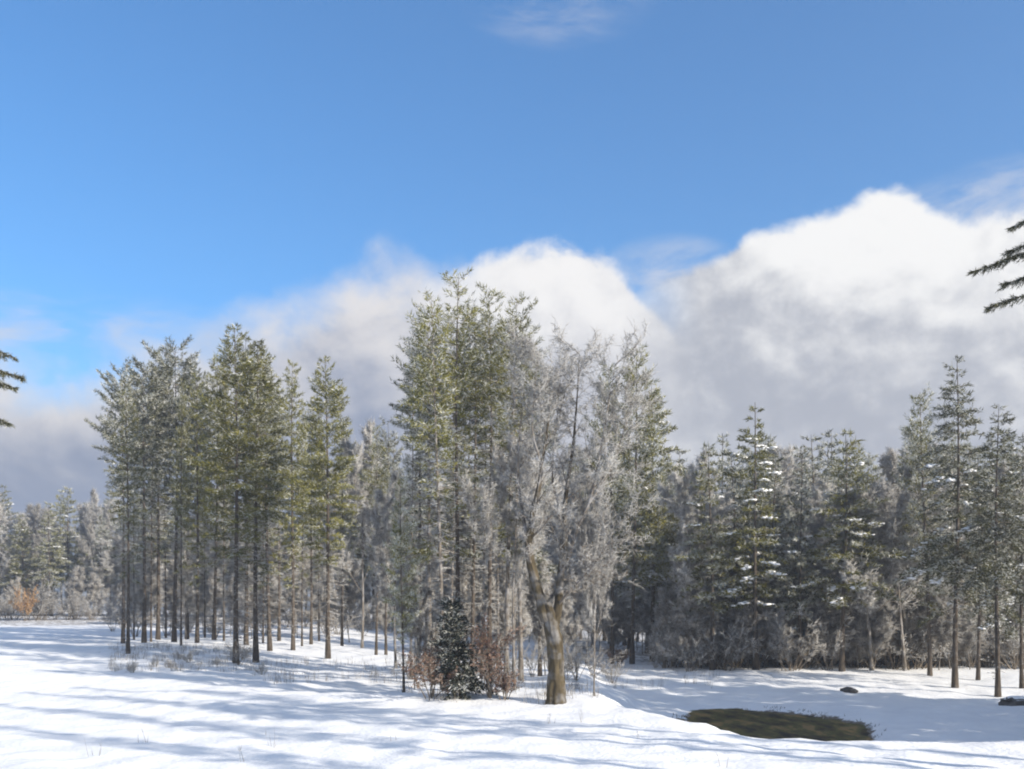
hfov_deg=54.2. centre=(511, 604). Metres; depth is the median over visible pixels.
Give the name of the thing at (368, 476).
pine tree
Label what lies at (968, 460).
conifer tree
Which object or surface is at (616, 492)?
pine tree
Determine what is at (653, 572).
pine tree
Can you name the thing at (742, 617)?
bare sapling
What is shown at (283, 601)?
bare sapling
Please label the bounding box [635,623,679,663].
brush shrub
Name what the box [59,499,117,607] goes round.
bare tree
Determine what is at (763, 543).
pine tree
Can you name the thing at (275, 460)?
pine tree
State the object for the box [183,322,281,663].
pine tree
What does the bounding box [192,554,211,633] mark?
bare sapling
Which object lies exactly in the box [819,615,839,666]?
bare sapling
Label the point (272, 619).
brush shrub
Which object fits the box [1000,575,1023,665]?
bare sapling
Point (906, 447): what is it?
conifer tree
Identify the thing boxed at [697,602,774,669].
brush shrub
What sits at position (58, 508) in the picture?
conifer tree
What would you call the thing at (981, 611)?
spruce tree
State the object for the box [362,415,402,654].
pine tree
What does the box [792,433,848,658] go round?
conifer tree
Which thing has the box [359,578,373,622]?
bare sapling
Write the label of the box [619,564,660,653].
bare sapling
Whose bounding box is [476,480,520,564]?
bare tree
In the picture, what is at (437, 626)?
bare sapling
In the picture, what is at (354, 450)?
bare tree
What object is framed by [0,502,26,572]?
bare tree
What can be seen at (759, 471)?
conifer tree
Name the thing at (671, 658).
brush shrub
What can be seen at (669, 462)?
conifer tree
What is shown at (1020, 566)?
spruce tree
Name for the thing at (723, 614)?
bare sapling
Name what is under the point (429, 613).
pine tree
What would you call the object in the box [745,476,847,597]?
bare tree
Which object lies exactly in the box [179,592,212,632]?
brush shrub
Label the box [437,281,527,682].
pine tree
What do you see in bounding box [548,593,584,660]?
bare sapling
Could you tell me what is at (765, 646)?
brush shrub
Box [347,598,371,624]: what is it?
brush shrub
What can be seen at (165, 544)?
pine tree
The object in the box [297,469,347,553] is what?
bare tree
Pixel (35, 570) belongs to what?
conifer tree
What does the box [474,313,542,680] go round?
pine tree
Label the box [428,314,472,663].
pine tree
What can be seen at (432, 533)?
bare tree
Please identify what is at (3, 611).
brush shrub
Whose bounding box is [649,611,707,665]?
brush shrub
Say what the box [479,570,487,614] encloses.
bare sapling
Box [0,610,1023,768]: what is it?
snow field
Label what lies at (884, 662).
brush shrub
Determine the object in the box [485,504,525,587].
bare tree
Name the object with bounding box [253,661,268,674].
brush shrub
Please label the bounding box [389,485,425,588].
conifer tree
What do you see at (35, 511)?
bare tree
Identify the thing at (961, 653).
brush shrub
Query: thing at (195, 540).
bare tree
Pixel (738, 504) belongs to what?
conifer tree
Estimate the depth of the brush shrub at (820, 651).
84.01 m
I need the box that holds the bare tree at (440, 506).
[422,482,471,570]
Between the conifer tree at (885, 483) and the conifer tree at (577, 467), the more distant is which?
the conifer tree at (577, 467)
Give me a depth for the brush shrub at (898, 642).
80.70 m
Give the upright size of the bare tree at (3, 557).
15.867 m
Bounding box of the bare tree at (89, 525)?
[68,487,121,576]
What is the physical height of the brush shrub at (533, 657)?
2.752 m
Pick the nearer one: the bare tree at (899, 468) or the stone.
the stone
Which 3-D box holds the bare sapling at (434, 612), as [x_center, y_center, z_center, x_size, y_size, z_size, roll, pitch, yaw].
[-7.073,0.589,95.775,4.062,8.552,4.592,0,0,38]
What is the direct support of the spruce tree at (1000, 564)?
on the snow field
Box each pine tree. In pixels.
[0,350,27,427]
[84,357,153,643]
[102,387,153,653]
[116,356,187,642]
[121,373,146,639]
[131,349,183,639]
[141,334,223,641]
[141,361,169,641]
[153,354,178,637]
[165,372,214,642]
[167,360,211,638]
[169,378,196,645]
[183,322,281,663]
[185,351,240,639]
[195,371,216,637]
[211,331,268,644]
[213,359,235,640]
[225,339,301,662]
[225,346,300,650]
[254,376,276,642]
[262,384,300,640]
[274,359,320,649]
[284,355,365,658]
[288,398,313,645]
[293,401,332,643]
[312,407,328,640]
[329,400,360,645]
[357,423,391,654]
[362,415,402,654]
[380,471,437,691]
[387,315,462,674]
[394,286,468,689]
[395,302,466,680]
[397,348,436,677]
[407,330,443,675]
[412,266,506,680]
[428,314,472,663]
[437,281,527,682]
[440,291,510,678]
[450,304,493,659]
[466,311,503,678]
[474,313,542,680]
[475,291,554,675]
[484,317,519,675]
[506,333,539,670]
[517,346,562,675]
[575,361,634,663]
[608,342,679,663]
[616,376,691,661]
[668,441,743,669]
[716,406,788,669]
[771,450,829,668]
[790,427,904,671]
[882,382,972,675]
[965,219,1023,314]
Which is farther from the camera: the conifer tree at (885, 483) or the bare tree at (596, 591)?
the conifer tree at (885, 483)
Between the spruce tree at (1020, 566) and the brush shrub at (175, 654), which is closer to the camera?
the spruce tree at (1020, 566)
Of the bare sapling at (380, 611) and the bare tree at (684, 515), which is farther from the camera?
the bare sapling at (380, 611)
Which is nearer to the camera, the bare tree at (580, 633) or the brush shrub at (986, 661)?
the brush shrub at (986, 661)
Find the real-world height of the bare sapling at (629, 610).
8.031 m
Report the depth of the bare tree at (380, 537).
68.94 m
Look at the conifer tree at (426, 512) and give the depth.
150.74 m
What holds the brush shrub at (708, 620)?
on the snow field
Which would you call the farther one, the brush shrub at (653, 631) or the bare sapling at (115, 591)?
the bare sapling at (115, 591)
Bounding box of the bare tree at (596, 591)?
[571,462,618,695]
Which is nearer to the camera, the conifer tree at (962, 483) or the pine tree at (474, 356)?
the pine tree at (474, 356)
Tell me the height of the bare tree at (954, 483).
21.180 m
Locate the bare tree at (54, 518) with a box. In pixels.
[27,511,79,615]
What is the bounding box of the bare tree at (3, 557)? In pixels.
[0,530,27,584]
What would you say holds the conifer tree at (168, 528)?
on the snow field
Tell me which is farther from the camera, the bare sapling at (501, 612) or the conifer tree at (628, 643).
the conifer tree at (628, 643)
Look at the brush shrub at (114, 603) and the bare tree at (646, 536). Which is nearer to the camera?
the bare tree at (646, 536)
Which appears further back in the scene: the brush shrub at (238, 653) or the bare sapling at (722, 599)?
the bare sapling at (722, 599)
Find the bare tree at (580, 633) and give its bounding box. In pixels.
[553,445,596,638]
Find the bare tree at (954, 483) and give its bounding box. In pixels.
[922,439,977,658]
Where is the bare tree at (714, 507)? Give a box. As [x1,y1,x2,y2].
[659,493,743,597]
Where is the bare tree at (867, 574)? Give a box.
[813,524,914,664]
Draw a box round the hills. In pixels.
[1,547,621,609]
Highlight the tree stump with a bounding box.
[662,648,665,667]
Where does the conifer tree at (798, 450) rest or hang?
on the snow field
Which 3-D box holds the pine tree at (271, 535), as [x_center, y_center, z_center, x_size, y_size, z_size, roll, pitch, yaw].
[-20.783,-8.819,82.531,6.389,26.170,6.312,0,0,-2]
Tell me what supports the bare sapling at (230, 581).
on the snow field
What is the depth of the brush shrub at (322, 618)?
116.07 m
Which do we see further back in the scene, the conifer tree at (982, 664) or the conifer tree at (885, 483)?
the conifer tree at (885, 483)
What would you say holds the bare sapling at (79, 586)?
on the snow field
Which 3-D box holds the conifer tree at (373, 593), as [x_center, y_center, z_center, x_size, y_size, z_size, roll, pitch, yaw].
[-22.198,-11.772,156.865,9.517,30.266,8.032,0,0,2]
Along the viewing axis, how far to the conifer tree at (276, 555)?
168.90 m
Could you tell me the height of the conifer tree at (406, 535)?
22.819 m
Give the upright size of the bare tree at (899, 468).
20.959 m
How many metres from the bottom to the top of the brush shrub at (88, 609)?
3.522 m
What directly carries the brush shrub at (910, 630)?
on the snow field
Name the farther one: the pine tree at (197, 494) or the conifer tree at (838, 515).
the pine tree at (197, 494)
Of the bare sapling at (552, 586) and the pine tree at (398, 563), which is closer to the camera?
the pine tree at (398, 563)
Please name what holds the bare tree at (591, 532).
on the snow field
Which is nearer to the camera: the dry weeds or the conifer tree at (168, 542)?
the dry weeds
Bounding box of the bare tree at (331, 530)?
[299,495,365,590]
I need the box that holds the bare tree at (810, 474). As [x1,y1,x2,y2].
[784,460,842,515]
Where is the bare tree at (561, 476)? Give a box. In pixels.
[513,460,573,545]
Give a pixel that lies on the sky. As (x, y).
(796, 200)
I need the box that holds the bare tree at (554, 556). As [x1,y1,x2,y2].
[542,511,616,647]
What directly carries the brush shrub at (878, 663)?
on the snow field
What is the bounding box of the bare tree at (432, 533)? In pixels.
[425,504,461,582]
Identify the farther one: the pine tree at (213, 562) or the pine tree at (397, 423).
the pine tree at (213, 562)
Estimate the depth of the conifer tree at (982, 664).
82.64 m
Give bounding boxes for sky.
[0,0,1023,547]
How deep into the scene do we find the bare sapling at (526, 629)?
79.87 m
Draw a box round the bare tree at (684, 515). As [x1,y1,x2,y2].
[653,460,738,667]
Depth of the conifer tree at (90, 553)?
193.30 m
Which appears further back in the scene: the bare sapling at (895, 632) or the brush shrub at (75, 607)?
the brush shrub at (75, 607)
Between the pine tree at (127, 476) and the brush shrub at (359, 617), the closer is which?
the pine tree at (127, 476)
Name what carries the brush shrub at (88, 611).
on the snow field
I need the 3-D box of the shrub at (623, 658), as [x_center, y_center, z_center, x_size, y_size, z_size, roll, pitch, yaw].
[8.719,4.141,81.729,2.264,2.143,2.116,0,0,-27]
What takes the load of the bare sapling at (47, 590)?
on the snow field
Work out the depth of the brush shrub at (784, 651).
82.66 m
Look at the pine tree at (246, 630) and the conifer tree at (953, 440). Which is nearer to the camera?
the pine tree at (246, 630)
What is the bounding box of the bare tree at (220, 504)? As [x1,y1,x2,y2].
[193,485,248,616]
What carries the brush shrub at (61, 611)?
on the snow field
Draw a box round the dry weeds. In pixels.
[84,640,826,765]
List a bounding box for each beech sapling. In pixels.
[8,583,39,620]
[398,636,459,698]
[460,612,523,698]
[489,665,524,700]
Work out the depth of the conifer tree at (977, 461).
91.94 m
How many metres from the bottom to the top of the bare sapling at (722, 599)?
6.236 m
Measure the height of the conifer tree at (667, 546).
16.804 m
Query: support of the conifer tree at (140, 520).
on the snow field
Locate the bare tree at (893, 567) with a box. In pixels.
[793,484,935,670]
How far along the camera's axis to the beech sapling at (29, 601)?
145.55 m
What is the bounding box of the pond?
[687,708,871,740]
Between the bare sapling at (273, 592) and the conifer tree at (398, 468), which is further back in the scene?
the conifer tree at (398, 468)
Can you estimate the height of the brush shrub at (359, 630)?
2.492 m
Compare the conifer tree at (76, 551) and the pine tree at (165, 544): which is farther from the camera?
the conifer tree at (76, 551)
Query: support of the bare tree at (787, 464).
on the snow field
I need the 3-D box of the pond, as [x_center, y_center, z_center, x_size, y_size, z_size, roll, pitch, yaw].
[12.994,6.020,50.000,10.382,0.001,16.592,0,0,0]
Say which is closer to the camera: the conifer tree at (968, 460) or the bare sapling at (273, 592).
the conifer tree at (968, 460)
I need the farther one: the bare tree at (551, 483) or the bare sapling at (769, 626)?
the bare tree at (551, 483)
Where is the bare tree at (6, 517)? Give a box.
[0,493,13,531]
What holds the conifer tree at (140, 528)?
on the snow field
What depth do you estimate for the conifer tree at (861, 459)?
98.81 m
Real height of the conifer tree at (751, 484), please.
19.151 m
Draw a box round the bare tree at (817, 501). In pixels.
[757,482,854,610]
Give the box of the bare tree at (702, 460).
[680,445,720,511]
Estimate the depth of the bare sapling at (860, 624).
78.58 m
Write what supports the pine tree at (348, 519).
on the snow field
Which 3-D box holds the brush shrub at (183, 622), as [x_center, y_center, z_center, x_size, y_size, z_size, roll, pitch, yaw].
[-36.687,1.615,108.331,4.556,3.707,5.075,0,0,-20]
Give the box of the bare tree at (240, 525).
[228,498,299,567]
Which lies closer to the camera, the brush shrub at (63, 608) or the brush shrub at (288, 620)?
the brush shrub at (288, 620)
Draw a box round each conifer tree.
[0,485,21,614]
[0,514,48,615]
[0,525,16,615]
[24,502,71,615]
[24,537,46,612]
[41,486,89,585]
[45,489,72,614]
[66,501,97,607]
[84,514,117,615]
[98,488,120,614]
[105,520,126,586]
[125,499,146,613]
[131,482,148,570]
[132,510,173,616]
[161,498,174,613]
[167,488,184,545]
[208,482,240,575]
[218,527,248,592]
[240,495,277,580]
[264,485,321,617]
[268,483,288,582]
[300,497,330,610]
[333,495,375,620]
[344,506,390,622]
[354,440,401,615]
[359,439,380,621]
[387,432,405,620]
[388,476,425,583]
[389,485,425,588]
[413,456,435,626]
[431,460,471,631]
[469,474,487,632]
[522,490,566,588]
[562,444,584,641]
[591,460,636,649]
[605,441,643,645]
[609,450,645,649]
[617,507,667,653]
[648,467,688,652]
[648,484,684,661]
[650,444,675,647]
[655,448,697,598]
[697,476,708,513]
[701,449,784,661]
[709,432,738,650]
[723,456,758,608]
[730,434,794,608]
[731,447,756,513]
[731,456,798,663]
[731,459,779,659]
[745,436,784,580]
[783,445,820,654]
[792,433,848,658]
[813,439,840,481]
[814,465,853,663]
[818,429,843,541]
[826,440,875,604]
[842,437,870,482]
[846,463,897,659]
[853,452,884,485]
[863,454,926,653]
[874,475,919,664]
[879,421,929,661]
[886,454,927,662]
[914,420,929,455]
[943,434,961,473]
[945,443,984,593]
[955,440,978,654]
[959,460,1018,666]
[974,441,1002,659]
[984,428,1021,657]
[997,449,1023,657]
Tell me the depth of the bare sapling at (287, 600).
114.75 m
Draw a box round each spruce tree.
[428,595,499,700]
[892,355,1009,687]
[942,445,1019,679]
[952,404,1023,696]
[972,434,1023,688]
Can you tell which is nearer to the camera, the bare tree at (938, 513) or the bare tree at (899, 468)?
the bare tree at (938, 513)
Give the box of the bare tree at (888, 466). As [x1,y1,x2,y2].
[852,444,965,670]
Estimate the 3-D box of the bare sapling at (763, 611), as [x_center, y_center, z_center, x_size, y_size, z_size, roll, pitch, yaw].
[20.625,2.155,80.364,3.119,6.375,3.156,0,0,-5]
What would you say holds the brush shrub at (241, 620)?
on the snow field
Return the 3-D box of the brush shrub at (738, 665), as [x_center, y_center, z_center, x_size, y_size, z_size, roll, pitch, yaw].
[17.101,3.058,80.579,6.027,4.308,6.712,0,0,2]
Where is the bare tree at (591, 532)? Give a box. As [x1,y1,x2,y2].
[552,451,623,646]
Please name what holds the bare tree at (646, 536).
on the snow field
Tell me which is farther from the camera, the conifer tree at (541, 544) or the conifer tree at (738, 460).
the conifer tree at (541, 544)
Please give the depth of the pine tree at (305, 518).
94.08 m
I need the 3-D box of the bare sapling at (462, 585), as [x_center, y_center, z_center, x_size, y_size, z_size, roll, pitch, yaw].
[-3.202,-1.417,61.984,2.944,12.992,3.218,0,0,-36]
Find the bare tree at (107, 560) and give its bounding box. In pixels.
[89,535,142,613]
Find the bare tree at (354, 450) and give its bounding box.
[321,418,390,647]
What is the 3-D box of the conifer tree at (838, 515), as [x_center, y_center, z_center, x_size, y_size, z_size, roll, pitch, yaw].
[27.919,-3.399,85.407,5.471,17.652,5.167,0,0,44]
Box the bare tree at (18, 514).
[9,511,66,579]
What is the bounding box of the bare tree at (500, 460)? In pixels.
[452,427,565,689]
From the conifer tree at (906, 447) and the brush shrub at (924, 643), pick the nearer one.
the brush shrub at (924, 643)
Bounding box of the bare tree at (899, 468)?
[885,459,925,475]
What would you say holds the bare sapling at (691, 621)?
on the snow field
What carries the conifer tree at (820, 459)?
on the snow field
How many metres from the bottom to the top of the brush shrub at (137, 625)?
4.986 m
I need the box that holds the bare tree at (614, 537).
[586,470,632,643]
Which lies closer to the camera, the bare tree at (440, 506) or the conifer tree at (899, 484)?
the conifer tree at (899, 484)
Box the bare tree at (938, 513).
[899,470,1003,665]
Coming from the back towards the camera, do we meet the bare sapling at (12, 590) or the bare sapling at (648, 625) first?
the bare sapling at (12, 590)
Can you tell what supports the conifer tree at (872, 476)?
on the snow field
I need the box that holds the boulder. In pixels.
[998,696,1023,705]
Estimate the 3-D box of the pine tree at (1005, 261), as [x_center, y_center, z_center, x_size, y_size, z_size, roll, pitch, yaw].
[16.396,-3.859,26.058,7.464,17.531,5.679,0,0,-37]
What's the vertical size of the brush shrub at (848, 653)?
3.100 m
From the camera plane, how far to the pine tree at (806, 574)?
78.04 m
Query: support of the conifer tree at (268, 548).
on the snow field
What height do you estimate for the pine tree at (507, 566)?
21.989 m
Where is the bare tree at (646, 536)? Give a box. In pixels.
[620,479,678,589]
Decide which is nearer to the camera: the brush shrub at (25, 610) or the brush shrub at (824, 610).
the brush shrub at (824, 610)
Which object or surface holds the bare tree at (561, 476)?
on the snow field
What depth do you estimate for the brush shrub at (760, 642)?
81.73 m
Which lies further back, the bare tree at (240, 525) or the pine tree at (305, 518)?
the bare tree at (240, 525)
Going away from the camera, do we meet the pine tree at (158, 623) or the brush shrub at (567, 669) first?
the brush shrub at (567, 669)
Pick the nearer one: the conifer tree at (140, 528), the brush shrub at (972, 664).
the brush shrub at (972, 664)
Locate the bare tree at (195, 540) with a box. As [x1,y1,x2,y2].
[171,517,222,570]
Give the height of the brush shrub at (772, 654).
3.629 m
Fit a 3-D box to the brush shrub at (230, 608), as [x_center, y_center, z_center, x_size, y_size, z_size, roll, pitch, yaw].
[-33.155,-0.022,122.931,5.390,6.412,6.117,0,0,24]
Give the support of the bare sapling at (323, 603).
on the snow field
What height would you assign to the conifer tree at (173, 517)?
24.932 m
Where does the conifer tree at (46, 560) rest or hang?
on the snow field
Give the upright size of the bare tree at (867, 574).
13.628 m
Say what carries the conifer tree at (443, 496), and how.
on the snow field
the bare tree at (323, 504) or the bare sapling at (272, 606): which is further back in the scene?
the bare tree at (323, 504)
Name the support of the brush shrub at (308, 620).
on the snow field
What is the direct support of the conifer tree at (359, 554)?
on the snow field
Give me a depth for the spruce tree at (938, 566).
66.44 m
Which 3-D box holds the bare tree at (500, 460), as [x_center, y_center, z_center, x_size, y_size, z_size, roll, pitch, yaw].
[0.099,-2.302,52.720,5.574,14.249,4.862,0,0,24]
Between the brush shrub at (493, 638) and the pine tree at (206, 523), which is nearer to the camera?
the brush shrub at (493, 638)
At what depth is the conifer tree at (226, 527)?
172.80 m
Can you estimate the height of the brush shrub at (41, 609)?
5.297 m
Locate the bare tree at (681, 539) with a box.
[656,513,738,663]
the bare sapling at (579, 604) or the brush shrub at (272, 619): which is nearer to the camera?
the bare sapling at (579, 604)
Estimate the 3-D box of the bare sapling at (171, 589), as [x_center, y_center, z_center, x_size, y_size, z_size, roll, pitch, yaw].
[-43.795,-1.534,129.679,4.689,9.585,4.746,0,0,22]
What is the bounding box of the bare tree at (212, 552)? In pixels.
[190,537,224,616]
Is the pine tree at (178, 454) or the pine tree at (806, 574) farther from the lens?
the pine tree at (178, 454)
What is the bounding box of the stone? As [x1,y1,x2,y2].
[840,687,857,692]
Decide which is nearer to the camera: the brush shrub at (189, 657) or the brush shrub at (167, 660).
the brush shrub at (167, 660)
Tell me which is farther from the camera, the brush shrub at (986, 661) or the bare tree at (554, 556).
the bare tree at (554, 556)
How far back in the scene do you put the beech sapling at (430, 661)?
46.13 m
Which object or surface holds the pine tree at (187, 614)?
on the snow field
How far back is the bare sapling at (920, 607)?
84.07 m
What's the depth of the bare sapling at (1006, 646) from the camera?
81.66 m
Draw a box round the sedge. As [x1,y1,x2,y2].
[672,706,885,740]
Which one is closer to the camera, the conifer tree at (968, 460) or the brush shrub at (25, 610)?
the conifer tree at (968, 460)
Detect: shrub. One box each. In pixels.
[0,589,34,619]
[0,596,17,619]
[14,598,44,619]
[22,586,59,619]
[22,597,55,619]
[29,573,70,619]
[33,598,64,619]
[51,597,80,619]
[57,597,92,618]
[62,588,91,618]
[78,600,97,617]
[79,599,103,619]
[92,594,155,635]
[93,592,121,618]
[95,587,126,618]
[98,601,130,631]
[105,599,140,627]
[124,659,138,672]
[131,609,155,625]
[151,658,159,666]
[152,608,191,635]
[162,613,195,633]
[163,658,173,667]
[172,650,182,658]
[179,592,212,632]
[181,649,194,662]
[199,602,221,630]
[201,612,232,636]
[218,585,244,627]
[224,642,254,665]
[228,605,252,631]
[249,598,277,634]
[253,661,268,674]
[271,603,298,627]
[277,603,306,627]
[297,603,313,626]
[307,606,358,633]
[330,604,371,634]
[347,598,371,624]
[351,618,374,635]
[355,601,390,629]
[389,637,436,679]
[468,618,496,654]
[475,593,487,634]
[509,654,517,673]
[523,636,563,676]
[536,641,580,670]
[563,633,597,680]
[564,655,577,679]
[578,620,602,638]
[579,646,626,676]
[597,659,628,683]
[602,645,631,666]
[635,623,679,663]
[642,617,702,666]
[643,649,668,667]
[645,631,685,667]
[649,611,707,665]
[652,640,698,667]
[654,627,717,671]
[661,566,725,668]
[692,597,771,668]
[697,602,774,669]
[698,606,735,666]
[698,616,765,670]
[702,618,765,667]
[704,597,772,666]
[718,622,797,665]
[728,583,796,664]
[742,615,796,667]
[748,591,792,663]
[758,632,797,666]
[759,612,826,670]
[762,633,797,664]
[775,595,863,667]
[785,607,829,664]
[787,603,838,663]
[789,590,854,665]
[792,623,857,669]
[806,582,918,665]
[807,630,830,665]
[838,642,867,667]
[845,597,898,665]
[845,630,893,667]
[846,621,893,667]
[849,644,892,667]
[873,611,950,669]
[873,654,901,664]
[878,603,960,669]
[881,609,927,665]
[882,588,912,664]
[892,608,980,667]
[892,625,920,665]
[906,612,988,666]
[916,596,992,664]
[917,595,960,664]
[922,632,967,666]
[937,640,986,666]
[945,586,1016,666]
[959,635,990,667]
[976,600,1023,668]
[976,614,1023,669]
[1000,633,1023,664]
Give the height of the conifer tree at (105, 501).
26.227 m
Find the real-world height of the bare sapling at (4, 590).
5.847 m
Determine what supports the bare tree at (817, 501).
on the snow field
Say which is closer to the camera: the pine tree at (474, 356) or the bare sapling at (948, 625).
the pine tree at (474, 356)
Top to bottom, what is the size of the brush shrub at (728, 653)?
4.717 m
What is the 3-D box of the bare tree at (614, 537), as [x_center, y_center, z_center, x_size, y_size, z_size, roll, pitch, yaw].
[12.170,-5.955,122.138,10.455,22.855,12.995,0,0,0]
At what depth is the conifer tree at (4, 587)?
177.43 m
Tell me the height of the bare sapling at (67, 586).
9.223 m
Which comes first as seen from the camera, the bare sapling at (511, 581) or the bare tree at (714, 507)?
the bare tree at (714, 507)
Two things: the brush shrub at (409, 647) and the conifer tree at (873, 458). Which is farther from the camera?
the conifer tree at (873, 458)
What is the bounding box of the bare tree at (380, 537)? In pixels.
[358,466,443,667]
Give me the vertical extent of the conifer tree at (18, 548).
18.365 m
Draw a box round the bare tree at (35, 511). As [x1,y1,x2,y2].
[5,502,69,609]
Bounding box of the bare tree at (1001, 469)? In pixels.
[961,459,1023,665]
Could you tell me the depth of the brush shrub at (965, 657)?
82.63 m
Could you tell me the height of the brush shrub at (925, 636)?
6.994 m
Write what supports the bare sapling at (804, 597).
on the snow field
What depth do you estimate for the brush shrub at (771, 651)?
83.46 m
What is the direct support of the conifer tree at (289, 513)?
on the snow field
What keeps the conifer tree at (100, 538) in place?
on the snow field
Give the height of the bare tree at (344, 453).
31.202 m
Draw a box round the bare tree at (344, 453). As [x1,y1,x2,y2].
[325,442,386,613]
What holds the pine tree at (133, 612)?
on the snow field
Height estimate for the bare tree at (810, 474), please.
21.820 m
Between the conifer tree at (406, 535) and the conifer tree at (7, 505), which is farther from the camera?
the conifer tree at (7, 505)
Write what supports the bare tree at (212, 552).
on the snow field
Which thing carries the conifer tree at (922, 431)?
on the snow field
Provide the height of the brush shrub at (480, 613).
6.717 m
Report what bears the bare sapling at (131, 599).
on the snow field
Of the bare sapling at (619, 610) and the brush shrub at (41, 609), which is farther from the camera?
the brush shrub at (41, 609)
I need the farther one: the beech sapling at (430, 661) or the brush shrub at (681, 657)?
the brush shrub at (681, 657)
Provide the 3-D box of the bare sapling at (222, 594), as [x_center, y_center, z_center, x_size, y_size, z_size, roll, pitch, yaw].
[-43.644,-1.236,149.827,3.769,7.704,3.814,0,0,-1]
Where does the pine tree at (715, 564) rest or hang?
on the snow field
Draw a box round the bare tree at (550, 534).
[522,501,572,602]
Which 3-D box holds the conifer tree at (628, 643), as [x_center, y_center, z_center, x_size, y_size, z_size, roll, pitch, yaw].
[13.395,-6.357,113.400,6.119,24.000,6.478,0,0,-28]
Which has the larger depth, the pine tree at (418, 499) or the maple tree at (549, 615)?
the pine tree at (418, 499)
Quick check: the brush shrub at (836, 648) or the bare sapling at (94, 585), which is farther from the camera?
the bare sapling at (94, 585)
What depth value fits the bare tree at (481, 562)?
133.18 m
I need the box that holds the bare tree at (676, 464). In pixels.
[645,457,680,644]
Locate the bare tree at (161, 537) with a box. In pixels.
[137,508,174,613]
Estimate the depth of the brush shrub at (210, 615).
117.95 m
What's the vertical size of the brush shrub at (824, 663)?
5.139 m
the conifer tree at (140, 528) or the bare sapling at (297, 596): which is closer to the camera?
the bare sapling at (297, 596)
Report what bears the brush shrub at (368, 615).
on the snow field
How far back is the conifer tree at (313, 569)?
151.38 m
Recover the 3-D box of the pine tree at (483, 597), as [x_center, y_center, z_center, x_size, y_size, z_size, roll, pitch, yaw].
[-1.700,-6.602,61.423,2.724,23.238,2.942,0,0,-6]
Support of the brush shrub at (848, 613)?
on the snow field
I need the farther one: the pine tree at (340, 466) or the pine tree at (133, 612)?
the pine tree at (133, 612)
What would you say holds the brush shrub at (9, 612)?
on the snow field
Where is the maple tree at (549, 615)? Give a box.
[486,317,676,704]
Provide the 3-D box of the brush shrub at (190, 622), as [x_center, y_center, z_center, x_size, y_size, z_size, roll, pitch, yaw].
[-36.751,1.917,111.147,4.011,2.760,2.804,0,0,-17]
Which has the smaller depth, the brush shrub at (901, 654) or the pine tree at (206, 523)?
the brush shrub at (901, 654)
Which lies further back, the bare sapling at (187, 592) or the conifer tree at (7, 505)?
the conifer tree at (7, 505)
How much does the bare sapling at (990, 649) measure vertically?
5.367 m
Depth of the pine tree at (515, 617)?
62.26 m
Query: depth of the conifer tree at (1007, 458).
94.80 m
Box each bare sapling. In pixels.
[2,586,11,607]
[3,575,23,615]
[17,566,37,615]
[37,578,57,614]
[63,568,84,614]
[67,565,90,615]
[84,573,109,615]
[111,574,126,609]
[119,575,139,633]
[130,534,160,619]
[135,555,166,605]
[155,588,164,608]
[161,554,179,636]
[161,569,184,609]
[169,522,203,639]
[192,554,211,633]
[206,568,222,622]
[212,573,227,619]
[222,540,239,635]
[240,543,260,637]
[257,567,286,633]
[258,560,277,617]
[275,579,288,609]
[281,543,315,632]
[285,544,306,637]
[303,582,317,627]
[313,578,322,632]
[319,561,334,636]
[325,559,365,642]
[341,551,352,631]
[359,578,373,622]
[371,590,393,636]
[382,561,403,616]
[386,534,439,689]
[421,570,450,628]
[426,612,444,660]
[437,493,486,636]
[460,582,480,639]
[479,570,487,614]
[481,556,517,674]
[495,585,534,660]
[496,563,524,614]
[524,554,560,674]
[525,555,564,614]
[525,585,535,641]
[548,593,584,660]
[565,554,620,662]
[583,583,609,649]
[601,587,630,651]
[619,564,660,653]
[626,588,640,649]
[636,588,659,656]
[641,604,661,662]
[653,586,680,664]
[659,579,693,664]
[670,588,709,668]
[701,597,731,666]
[703,604,729,652]
[727,600,763,668]
[727,613,740,663]
[752,596,781,667]
[766,609,795,670]
[790,583,816,623]
[793,593,836,667]
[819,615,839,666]
[845,603,871,668]
[851,586,901,669]
[888,612,903,666]
[897,590,926,663]
[920,584,960,669]
[934,586,968,668]
[951,620,966,667]
[958,597,986,668]
[980,618,992,667]
[982,613,1002,667]
[994,611,1016,666]
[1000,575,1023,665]
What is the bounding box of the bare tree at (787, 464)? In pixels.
[730,439,819,542]
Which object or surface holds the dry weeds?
on the snow field
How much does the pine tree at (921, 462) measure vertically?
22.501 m
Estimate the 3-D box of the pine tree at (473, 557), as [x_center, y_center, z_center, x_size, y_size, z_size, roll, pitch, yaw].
[-2.170,-6.902,60.572,4.650,23.782,4.235,0,0,18]
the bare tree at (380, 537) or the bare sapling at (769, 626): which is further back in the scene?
the bare sapling at (769, 626)
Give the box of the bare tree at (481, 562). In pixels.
[459,494,487,632]
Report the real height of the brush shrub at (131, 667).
1.020 m
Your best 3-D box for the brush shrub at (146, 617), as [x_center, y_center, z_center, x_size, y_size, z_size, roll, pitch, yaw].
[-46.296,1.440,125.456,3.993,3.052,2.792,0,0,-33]
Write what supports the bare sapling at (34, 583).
on the snow field
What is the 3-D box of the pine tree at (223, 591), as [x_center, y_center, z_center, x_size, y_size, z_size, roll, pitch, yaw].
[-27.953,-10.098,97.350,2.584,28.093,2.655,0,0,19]
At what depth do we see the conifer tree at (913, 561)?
85.68 m
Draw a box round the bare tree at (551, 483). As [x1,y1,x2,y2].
[510,472,583,548]
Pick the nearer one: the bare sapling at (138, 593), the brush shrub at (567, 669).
the brush shrub at (567, 669)
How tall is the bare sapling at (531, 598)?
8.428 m
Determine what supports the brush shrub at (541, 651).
on the snow field
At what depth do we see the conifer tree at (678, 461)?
93.31 m

